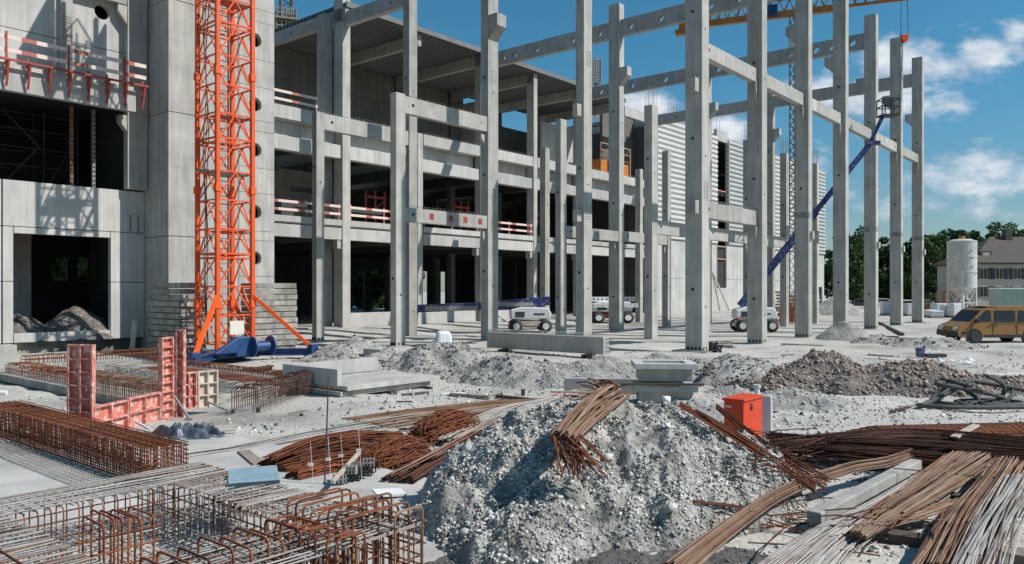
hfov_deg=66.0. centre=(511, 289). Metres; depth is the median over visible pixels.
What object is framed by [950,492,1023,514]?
timber sleeper
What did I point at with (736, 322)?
boom lift
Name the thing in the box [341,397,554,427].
bar bundle
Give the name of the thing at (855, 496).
concrete post
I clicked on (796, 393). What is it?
rubble stones
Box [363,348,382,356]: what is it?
concrete block
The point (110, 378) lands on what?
bar mat
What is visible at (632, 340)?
ground
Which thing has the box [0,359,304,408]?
foundation slab
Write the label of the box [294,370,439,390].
precast slab
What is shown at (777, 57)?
perforated beam
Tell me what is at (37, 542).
foundation cage
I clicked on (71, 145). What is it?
floor prop
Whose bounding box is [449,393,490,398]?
wooden plank
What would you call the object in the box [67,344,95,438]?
formwork panel
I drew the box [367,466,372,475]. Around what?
spacer block
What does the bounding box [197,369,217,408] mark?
formwork panel
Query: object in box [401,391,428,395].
wooden plank
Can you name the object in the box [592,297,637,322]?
boom lift
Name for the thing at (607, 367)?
rubble heap
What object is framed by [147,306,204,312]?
ballast slab
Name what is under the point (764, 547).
loose bar
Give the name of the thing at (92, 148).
floor prop
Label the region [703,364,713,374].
wooden plank
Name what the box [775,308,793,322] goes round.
steel rack
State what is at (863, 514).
loose bar
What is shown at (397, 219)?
concrete column
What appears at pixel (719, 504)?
bent bars
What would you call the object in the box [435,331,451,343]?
white block
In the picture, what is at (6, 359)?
foundation slab
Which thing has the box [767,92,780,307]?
concrete column
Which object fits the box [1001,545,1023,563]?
timber sleeper
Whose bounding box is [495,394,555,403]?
timber bearer
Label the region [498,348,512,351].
timber block
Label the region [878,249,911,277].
broadleaf tree
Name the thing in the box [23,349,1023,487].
yard gravel
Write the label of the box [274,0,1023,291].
sky
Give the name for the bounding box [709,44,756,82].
concrete beam
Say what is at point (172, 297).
ballast slab
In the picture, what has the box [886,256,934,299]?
broadleaf tree
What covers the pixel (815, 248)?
concrete column
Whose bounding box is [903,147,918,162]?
concrete beam
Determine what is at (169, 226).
stair tower
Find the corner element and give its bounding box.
[283,357,377,385]
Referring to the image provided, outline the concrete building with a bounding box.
[0,0,147,354]
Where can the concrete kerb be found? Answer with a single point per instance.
(256, 396)
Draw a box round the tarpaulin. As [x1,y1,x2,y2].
[145,422,224,439]
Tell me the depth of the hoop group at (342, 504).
7.15 m
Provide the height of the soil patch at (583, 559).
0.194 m
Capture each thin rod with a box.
[324,377,328,484]
[504,506,510,556]
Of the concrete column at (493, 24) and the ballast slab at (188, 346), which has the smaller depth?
the ballast slab at (188, 346)
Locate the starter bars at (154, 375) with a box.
[104,364,246,393]
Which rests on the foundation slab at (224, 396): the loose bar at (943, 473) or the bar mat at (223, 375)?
the bar mat at (223, 375)
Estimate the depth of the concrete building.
34.66 m
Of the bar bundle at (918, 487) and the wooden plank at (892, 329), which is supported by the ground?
the wooden plank at (892, 329)
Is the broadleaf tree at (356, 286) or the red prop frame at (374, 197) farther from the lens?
the broadleaf tree at (356, 286)
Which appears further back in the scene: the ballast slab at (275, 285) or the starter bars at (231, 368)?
the ballast slab at (275, 285)
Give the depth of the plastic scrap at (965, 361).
29.55 m
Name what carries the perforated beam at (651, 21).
attached to the concrete column at (619, 74)
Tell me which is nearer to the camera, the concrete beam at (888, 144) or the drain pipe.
the drain pipe
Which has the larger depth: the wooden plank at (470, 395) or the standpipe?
the wooden plank at (470, 395)
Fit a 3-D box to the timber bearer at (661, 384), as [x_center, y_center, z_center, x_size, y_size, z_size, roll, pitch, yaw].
[3.544,2.232,18.601,1.950,0.055,0.100,0,0,2]
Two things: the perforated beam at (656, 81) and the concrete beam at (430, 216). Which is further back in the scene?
the perforated beam at (656, 81)
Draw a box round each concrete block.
[350,356,388,361]
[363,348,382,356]
[719,344,736,347]
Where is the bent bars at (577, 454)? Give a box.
[549,378,619,480]
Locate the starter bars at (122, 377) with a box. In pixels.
[96,370,157,399]
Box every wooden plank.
[237,450,261,465]
[330,451,360,483]
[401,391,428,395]
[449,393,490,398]
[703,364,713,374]
[733,350,751,353]
[781,343,825,345]
[866,354,894,356]
[878,322,904,334]
[950,424,979,437]
[989,371,1023,375]
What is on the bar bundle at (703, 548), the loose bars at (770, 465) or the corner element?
the loose bars at (770, 465)
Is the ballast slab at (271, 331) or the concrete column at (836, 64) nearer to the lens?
the ballast slab at (271, 331)
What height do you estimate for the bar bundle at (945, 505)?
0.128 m
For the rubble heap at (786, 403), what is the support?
on the ground
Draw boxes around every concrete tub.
[631,359,697,381]
[631,380,697,403]
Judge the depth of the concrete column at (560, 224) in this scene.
48.65 m
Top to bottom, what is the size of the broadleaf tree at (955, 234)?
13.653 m
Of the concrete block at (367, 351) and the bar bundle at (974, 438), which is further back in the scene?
the concrete block at (367, 351)
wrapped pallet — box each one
[880,301,889,314]
[903,303,911,315]
[924,310,937,316]
[926,311,943,317]
[930,303,946,310]
[939,304,946,316]
[946,303,961,316]
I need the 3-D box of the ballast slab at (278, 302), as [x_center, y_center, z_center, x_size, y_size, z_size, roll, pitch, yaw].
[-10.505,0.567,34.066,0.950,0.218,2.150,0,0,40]
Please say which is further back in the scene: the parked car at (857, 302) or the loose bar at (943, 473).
the parked car at (857, 302)
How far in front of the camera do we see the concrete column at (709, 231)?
49.83 m
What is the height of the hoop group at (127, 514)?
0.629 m
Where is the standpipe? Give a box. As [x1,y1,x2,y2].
[753,384,760,393]
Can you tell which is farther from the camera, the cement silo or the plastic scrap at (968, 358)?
the cement silo
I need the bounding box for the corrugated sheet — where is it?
[228,465,279,489]
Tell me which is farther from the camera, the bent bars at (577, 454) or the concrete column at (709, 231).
the concrete column at (709, 231)
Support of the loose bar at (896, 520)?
on the bar bundle at (918, 487)
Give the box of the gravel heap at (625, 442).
[410,398,808,563]
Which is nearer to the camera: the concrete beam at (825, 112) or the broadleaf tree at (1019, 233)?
the concrete beam at (825, 112)
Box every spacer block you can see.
[333,473,346,483]
[337,467,349,476]
[344,464,357,474]
[349,470,362,479]
[352,461,363,468]
[359,465,369,474]
[362,457,374,466]
[364,462,376,471]
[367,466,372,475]
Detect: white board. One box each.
[372,488,406,496]
[441,392,464,395]
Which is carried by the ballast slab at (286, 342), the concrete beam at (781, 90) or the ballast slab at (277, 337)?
the ballast slab at (277, 337)
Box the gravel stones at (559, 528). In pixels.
[410,399,808,563]
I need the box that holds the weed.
[818,388,838,395]
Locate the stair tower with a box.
[140,0,273,351]
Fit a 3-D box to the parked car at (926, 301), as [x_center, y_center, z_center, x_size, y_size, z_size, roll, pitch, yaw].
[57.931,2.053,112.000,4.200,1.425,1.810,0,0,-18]
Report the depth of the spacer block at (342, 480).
10.91 m
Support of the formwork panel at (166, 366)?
on the ground
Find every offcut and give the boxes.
[219,428,237,431]
[288,410,308,414]
[889,406,911,411]
[897,405,917,406]
[946,409,966,411]
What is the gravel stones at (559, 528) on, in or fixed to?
on the ground
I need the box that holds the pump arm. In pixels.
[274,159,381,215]
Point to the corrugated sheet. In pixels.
(248, 476)
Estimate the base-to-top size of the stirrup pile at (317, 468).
0.292 m
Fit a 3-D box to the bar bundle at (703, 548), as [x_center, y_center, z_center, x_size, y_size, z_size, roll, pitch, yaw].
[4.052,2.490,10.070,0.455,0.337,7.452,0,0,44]
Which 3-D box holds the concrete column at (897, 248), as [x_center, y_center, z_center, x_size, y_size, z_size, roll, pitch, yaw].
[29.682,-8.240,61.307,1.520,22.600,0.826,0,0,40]
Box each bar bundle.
[177,407,490,457]
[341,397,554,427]
[381,419,501,483]
[389,415,502,477]
[438,397,569,440]
[549,384,630,443]
[661,449,916,563]
[679,401,815,492]
[715,404,827,489]
[757,448,993,563]
[765,432,1023,472]
[769,428,1023,449]
[846,450,997,538]
[885,497,958,528]
[911,455,1023,563]
[951,473,1023,563]
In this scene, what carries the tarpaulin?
on the ground
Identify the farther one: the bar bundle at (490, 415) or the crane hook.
the crane hook
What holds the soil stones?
on the ground
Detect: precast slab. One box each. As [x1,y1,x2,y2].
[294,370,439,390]
[299,381,429,396]
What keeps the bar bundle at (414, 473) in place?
on the concrete floor
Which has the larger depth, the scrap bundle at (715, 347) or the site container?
the site container
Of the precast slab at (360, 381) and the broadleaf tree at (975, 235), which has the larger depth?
the broadleaf tree at (975, 235)
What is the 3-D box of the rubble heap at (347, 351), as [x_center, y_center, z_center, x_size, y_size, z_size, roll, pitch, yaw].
[-5.413,2.357,30.423,4.332,1.046,7.207,0,0,-43]
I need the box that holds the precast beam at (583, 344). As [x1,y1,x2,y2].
[487,329,612,354]
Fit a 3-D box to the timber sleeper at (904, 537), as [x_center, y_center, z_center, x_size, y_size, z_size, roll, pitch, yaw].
[4.408,2.710,8.430,0.694,0.160,0.220,0,0,30]
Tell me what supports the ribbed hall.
on the ground
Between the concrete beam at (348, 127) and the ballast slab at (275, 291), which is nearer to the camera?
the ballast slab at (275, 291)
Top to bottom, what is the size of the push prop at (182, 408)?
0.481 m
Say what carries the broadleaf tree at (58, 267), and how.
on the ground
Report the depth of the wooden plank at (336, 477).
10.87 m
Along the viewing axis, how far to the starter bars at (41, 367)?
22.86 m
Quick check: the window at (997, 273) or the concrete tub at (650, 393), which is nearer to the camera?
the concrete tub at (650, 393)
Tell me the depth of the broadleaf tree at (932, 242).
134.72 m
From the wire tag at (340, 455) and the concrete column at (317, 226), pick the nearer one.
the wire tag at (340, 455)
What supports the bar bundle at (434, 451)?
on the bar bundle at (414, 473)
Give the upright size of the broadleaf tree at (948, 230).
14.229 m
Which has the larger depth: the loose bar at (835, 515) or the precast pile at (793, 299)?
the precast pile at (793, 299)
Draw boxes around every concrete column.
[312,111,323,341]
[388,92,417,347]
[403,0,416,335]
[479,0,505,339]
[540,147,549,320]
[555,118,566,334]
[573,0,591,335]
[609,3,630,330]
[635,169,642,321]
[644,96,657,338]
[662,150,670,326]
[671,0,722,352]
[709,63,717,323]
[709,125,709,333]
[743,124,746,319]
[747,0,766,343]
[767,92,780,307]
[780,138,788,326]
[786,0,814,337]
[812,150,818,323]
[824,0,848,324]
[856,13,879,328]
[882,37,904,324]
[905,56,930,322]
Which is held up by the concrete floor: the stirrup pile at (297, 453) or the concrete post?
the stirrup pile at (297, 453)
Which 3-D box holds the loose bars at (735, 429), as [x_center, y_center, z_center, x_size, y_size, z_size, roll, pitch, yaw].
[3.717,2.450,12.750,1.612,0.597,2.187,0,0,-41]
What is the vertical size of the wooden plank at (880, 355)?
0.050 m
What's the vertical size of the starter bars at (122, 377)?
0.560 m
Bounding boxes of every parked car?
[849,299,863,305]
[878,298,889,304]
[911,299,932,304]
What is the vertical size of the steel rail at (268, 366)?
0.230 m
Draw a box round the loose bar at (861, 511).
[831,505,898,519]
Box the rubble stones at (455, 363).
[342,340,569,385]
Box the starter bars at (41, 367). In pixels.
[5,362,112,383]
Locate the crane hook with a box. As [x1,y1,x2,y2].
[900,0,908,42]
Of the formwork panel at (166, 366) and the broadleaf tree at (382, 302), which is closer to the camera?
the formwork panel at (166, 366)
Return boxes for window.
[977,268,991,278]
[977,286,990,296]
[991,268,1007,278]
[991,286,1007,287]
[1009,268,1023,278]
[1009,286,1023,287]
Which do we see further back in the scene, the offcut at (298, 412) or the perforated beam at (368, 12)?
the perforated beam at (368, 12)
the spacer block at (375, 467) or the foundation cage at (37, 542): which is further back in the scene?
the spacer block at (375, 467)
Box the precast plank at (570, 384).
[564,378,637,394]
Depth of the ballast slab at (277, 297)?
33.70 m
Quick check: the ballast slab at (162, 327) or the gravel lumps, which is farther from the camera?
the ballast slab at (162, 327)
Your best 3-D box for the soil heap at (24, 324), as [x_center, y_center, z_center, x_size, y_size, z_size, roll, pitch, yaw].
[-20.908,1.562,33.028,3.960,1.136,3.507,0,0,0]
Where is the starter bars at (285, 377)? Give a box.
[231,370,318,410]
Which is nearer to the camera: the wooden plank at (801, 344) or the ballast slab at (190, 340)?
the ballast slab at (190, 340)
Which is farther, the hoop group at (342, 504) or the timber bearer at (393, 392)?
the timber bearer at (393, 392)
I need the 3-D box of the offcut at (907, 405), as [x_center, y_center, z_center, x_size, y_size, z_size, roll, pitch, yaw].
[9.469,2.712,18.439,0.818,0.076,0.087,0,0,9]
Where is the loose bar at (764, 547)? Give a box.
[752,520,793,562]
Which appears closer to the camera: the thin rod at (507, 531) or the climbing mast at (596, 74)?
the thin rod at (507, 531)
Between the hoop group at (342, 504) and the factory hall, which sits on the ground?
the factory hall
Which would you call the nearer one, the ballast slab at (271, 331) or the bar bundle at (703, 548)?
the bar bundle at (703, 548)
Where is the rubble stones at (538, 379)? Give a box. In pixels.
[475,353,693,387]
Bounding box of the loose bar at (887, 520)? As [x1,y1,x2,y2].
[839,518,942,526]
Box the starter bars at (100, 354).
[21,347,174,364]
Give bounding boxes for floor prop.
[69,106,72,185]
[91,109,94,187]
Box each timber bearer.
[382,391,396,394]
[419,386,432,388]
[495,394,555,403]
[620,383,703,385]
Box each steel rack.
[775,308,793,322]
[790,302,793,319]
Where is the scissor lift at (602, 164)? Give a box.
[592,142,630,176]
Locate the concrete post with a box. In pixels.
[807,459,921,524]
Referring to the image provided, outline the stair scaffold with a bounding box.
[0,107,77,185]
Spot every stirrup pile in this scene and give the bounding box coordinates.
[257,430,403,471]
[285,452,390,479]
[361,435,435,469]
[405,408,481,444]
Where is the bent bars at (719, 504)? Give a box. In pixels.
[693,499,743,508]
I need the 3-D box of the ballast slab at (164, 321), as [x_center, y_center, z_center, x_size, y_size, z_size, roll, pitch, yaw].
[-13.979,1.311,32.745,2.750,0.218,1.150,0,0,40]
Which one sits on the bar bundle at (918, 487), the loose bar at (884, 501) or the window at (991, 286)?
the loose bar at (884, 501)
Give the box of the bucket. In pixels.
[915,348,946,356]
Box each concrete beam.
[324,112,407,145]
[405,95,486,131]
[405,205,486,228]
[567,226,618,241]
[624,231,666,244]
[658,220,684,237]
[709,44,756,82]
[709,200,756,225]
[710,227,746,243]
[767,74,803,105]
[767,235,784,247]
[812,98,840,124]
[849,118,871,139]
[878,133,896,152]
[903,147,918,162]
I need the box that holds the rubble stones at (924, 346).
[849,334,988,348]
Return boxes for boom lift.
[417,296,551,332]
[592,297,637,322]
[730,97,899,331]
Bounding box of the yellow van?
[936,306,1023,343]
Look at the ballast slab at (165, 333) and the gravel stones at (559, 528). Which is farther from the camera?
the ballast slab at (165, 333)
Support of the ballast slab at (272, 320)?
on the ballast slab at (271, 325)
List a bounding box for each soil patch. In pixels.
[424,546,767,563]
[429,547,768,563]
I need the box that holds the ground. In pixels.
[0,292,1023,563]
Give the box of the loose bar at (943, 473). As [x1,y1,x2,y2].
[893,468,1003,478]
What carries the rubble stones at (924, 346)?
on the ground
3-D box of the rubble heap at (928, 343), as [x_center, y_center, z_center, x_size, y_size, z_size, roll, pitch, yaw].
[19.903,2.584,39.157,6.704,0.592,4.370,0,0,39]
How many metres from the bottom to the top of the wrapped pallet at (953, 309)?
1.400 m
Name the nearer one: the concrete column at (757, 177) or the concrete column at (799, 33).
the concrete column at (757, 177)
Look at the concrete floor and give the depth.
10.41 m
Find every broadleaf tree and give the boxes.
[51,257,87,280]
[350,270,378,309]
[354,270,383,308]
[373,275,383,307]
[824,246,858,300]
[825,225,863,300]
[849,235,889,289]
[855,236,908,299]
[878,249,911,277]
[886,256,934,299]
[903,234,932,277]
[905,232,950,302]
[924,228,969,264]
[944,230,977,252]
[967,230,985,241]
[985,222,1018,238]
[1013,229,1023,236]
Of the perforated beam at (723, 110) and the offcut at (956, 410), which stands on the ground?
the offcut at (956, 410)
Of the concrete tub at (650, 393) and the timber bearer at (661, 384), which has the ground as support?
the concrete tub at (650, 393)
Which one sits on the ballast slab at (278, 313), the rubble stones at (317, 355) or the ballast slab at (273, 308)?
the ballast slab at (273, 308)
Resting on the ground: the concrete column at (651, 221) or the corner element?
the concrete column at (651, 221)
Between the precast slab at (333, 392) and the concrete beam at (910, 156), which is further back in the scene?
the concrete beam at (910, 156)
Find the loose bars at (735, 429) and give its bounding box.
[733,428,816,455]
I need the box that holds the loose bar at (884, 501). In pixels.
[866,491,904,513]
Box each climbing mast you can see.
[274,0,298,27]
[592,57,600,122]
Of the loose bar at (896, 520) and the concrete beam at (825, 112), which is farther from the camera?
the concrete beam at (825, 112)
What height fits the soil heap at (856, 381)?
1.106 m
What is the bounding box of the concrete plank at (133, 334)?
[130,320,136,348]
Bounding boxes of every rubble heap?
[292,336,402,361]
[344,342,567,386]
[470,353,694,388]
[635,385,861,411]
[692,354,775,385]
[815,321,868,340]
[819,298,863,315]
[850,334,985,350]
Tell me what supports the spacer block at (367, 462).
on the spacer block at (371, 471)
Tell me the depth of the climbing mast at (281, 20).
71.30 m
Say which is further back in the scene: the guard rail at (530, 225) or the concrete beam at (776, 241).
the guard rail at (530, 225)
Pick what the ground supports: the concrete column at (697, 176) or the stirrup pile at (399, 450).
the concrete column at (697, 176)
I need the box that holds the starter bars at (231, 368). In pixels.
[143,356,282,377]
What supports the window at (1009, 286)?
in the country house
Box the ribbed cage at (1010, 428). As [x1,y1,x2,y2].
[841,422,1023,446]
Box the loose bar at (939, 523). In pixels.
[937,511,943,535]
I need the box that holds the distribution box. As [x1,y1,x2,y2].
[722,393,763,436]
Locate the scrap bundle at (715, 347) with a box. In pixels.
[708,340,722,352]
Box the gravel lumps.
[448,395,770,535]
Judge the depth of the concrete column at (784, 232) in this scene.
59.90 m
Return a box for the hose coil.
[916,374,1023,409]
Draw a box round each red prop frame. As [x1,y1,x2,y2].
[364,190,386,222]
[451,201,469,230]
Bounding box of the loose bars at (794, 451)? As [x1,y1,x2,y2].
[766,433,859,471]
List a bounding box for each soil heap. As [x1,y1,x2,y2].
[13,314,56,342]
[46,306,116,339]
[715,351,1023,397]
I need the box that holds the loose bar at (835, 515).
[797,514,876,519]
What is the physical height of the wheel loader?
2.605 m
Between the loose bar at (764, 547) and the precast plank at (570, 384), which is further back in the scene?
the precast plank at (570, 384)
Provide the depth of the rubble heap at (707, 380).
23.51 m
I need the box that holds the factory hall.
[271,0,643,329]
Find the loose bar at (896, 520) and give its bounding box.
[890,515,907,529]
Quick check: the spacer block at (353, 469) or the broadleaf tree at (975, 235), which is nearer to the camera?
the spacer block at (353, 469)
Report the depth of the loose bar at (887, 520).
8.28 m
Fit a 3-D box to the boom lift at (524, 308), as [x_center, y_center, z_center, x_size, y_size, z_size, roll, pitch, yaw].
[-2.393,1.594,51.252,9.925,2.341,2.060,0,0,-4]
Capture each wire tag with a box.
[308,442,313,490]
[338,444,343,478]
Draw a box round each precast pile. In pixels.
[775,291,793,314]
[790,295,820,315]
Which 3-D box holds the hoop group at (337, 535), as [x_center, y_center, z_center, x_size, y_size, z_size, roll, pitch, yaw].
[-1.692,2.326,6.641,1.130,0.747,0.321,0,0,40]
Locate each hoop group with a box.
[0,549,23,563]
[73,506,161,563]
[139,516,342,563]
[205,473,268,522]
[257,514,369,563]
[279,487,412,563]
[335,492,426,563]
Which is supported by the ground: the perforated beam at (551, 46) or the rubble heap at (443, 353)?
the rubble heap at (443, 353)
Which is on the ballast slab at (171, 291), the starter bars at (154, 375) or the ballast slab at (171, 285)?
the ballast slab at (171, 285)
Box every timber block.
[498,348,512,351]
[581,354,595,357]
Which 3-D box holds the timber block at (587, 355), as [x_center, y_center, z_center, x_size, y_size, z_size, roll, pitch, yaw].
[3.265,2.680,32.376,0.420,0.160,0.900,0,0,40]
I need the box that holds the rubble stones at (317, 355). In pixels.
[293,334,394,361]
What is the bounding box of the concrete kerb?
[250,392,261,399]
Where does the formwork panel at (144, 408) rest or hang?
on the ground
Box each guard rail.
[0,31,148,109]
[274,88,317,110]
[274,199,340,219]
[350,205,389,222]
[498,221,531,235]
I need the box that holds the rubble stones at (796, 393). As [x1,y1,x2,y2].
[632,384,864,412]
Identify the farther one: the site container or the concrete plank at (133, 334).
the site container
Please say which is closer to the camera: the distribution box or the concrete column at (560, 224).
the distribution box
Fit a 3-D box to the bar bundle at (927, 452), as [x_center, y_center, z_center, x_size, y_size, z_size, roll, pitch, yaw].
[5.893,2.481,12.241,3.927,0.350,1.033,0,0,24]
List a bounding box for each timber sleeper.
[887,529,960,554]
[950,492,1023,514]
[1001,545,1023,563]
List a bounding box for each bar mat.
[0,441,129,491]
[44,370,134,381]
[117,381,174,393]
[138,366,275,383]
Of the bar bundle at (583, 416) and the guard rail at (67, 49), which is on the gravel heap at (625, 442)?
the bar bundle at (583, 416)
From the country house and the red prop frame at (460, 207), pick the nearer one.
the red prop frame at (460, 207)
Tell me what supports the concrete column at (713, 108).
on the ground
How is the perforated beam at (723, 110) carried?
attached to the concrete column at (773, 134)
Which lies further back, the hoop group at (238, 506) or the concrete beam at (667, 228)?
the concrete beam at (667, 228)
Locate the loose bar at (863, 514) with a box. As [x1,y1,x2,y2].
[857,495,889,519]
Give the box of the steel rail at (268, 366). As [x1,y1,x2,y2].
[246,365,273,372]
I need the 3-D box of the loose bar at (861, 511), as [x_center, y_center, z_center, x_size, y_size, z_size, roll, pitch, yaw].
[3.921,2.431,8.661,1.197,0.038,0.033,0,0,-28]
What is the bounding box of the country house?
[932,230,1023,306]
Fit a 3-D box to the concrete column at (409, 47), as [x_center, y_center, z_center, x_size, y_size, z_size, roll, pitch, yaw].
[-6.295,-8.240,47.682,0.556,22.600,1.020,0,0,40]
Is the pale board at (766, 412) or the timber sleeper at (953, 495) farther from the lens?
the pale board at (766, 412)
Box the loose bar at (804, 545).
[748,542,879,555]
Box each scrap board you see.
[550,391,584,392]
[553,393,576,395]
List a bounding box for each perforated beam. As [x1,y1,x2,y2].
[344,0,402,26]
[498,23,608,66]
[592,69,684,99]
[620,0,776,36]
[658,100,746,125]
[709,33,863,77]
[773,74,911,107]
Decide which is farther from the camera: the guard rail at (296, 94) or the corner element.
the guard rail at (296, 94)
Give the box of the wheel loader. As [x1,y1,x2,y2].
[924,291,953,309]
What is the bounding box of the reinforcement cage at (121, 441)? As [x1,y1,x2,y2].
[0,399,188,484]
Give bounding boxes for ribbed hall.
[567,101,825,312]
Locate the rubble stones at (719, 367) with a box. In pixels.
[683,353,776,382]
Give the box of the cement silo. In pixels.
[946,236,978,308]
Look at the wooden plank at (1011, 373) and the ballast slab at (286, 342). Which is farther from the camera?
the ballast slab at (286, 342)
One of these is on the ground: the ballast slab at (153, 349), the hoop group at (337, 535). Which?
the ballast slab at (153, 349)
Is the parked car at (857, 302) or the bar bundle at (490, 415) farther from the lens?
the parked car at (857, 302)
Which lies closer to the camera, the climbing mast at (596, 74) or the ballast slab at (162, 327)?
the ballast slab at (162, 327)
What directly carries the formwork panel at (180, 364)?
on the ground
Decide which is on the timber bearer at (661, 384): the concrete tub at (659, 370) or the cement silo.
the concrete tub at (659, 370)
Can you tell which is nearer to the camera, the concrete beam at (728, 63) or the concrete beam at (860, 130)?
the concrete beam at (728, 63)
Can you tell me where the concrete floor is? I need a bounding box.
[0,434,730,563]
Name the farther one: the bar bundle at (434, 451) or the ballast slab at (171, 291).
the ballast slab at (171, 291)
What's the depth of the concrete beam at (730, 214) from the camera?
38.14 m
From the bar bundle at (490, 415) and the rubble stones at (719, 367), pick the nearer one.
the bar bundle at (490, 415)
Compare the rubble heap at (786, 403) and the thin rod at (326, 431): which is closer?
the thin rod at (326, 431)
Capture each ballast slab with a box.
[146,330,200,337]
[147,300,204,306]
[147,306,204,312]
[147,312,204,318]
[147,318,204,324]
[147,324,202,330]
[147,348,205,355]
[148,289,203,293]
[148,295,202,300]
[148,336,206,343]
[148,342,205,349]
[149,283,206,287]
[241,283,295,287]
[241,289,296,293]
[241,300,296,305]
[241,306,296,311]
[241,311,295,317]
[241,328,296,334]
[241,334,296,340]
[242,295,296,299]
[242,317,297,323]
[244,322,296,329]
[276,339,296,345]
[277,345,295,347]
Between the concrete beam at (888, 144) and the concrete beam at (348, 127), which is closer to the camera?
the concrete beam at (348, 127)
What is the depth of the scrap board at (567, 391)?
18.77 m
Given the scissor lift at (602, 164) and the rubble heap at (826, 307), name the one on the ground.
the rubble heap at (826, 307)
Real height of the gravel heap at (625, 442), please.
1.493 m
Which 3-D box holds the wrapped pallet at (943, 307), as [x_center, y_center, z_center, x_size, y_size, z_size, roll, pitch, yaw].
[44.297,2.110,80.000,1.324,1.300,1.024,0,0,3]
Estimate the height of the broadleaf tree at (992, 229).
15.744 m
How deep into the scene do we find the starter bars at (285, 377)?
18.27 m
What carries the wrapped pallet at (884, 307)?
on the ground
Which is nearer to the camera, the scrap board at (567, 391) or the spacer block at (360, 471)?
the spacer block at (360, 471)
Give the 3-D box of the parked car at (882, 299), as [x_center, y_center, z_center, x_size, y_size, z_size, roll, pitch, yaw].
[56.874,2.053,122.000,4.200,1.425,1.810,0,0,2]
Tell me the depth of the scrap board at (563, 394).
19.79 m
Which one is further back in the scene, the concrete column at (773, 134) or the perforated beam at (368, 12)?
the concrete column at (773, 134)
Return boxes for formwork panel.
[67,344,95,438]
[94,399,128,428]
[125,392,161,428]
[158,337,173,419]
[175,329,185,416]
[186,371,196,408]
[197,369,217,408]
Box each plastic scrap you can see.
[958,360,972,362]
[961,356,974,360]
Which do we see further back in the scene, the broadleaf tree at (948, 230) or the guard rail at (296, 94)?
the broadleaf tree at (948, 230)
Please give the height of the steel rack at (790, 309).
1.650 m
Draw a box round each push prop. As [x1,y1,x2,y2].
[135,421,154,431]
[174,396,193,419]
[203,399,230,412]
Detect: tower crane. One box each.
[188,0,319,364]
[675,0,906,323]
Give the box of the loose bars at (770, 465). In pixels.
[716,451,839,493]
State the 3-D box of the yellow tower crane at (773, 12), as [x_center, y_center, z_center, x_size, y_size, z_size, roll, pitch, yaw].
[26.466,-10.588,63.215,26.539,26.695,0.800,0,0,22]
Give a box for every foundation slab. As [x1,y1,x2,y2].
[0,351,133,368]
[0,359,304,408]
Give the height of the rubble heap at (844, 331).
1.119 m
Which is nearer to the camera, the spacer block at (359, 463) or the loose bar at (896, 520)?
the loose bar at (896, 520)
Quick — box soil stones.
[713,348,1023,396]
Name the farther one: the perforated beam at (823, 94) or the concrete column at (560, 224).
the perforated beam at (823, 94)
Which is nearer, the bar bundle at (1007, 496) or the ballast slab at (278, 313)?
the bar bundle at (1007, 496)
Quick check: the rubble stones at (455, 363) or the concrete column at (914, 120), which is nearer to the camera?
the rubble stones at (455, 363)
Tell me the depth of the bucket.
32.36 m
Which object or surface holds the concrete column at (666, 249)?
on the ground
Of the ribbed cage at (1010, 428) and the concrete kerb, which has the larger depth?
the concrete kerb
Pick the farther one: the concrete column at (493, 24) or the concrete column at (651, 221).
the concrete column at (651, 221)
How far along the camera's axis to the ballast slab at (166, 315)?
31.96 m
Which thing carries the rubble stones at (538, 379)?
on the ground
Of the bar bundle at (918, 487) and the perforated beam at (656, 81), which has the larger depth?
the perforated beam at (656, 81)
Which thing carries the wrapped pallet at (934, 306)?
on the ground
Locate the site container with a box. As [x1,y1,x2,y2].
[988,288,1023,305]
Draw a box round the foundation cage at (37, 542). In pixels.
[0,461,420,563]
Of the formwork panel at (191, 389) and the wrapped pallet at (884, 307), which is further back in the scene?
the wrapped pallet at (884, 307)
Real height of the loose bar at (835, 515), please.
0.052 m
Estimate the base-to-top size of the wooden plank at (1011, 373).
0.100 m
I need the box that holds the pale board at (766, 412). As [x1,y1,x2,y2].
[762,395,771,435]
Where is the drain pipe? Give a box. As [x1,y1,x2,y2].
[0,390,7,394]
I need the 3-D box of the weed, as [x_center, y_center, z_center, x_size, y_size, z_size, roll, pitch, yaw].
[8.238,2.658,20.457,0.553,0.202,0.368,0,0,-16]
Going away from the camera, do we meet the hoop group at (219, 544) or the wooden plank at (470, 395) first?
the hoop group at (219, 544)
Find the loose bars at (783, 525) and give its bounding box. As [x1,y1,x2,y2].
[747,491,876,536]
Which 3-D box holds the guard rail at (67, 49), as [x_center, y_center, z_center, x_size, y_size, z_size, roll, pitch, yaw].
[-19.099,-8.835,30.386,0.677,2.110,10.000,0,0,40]

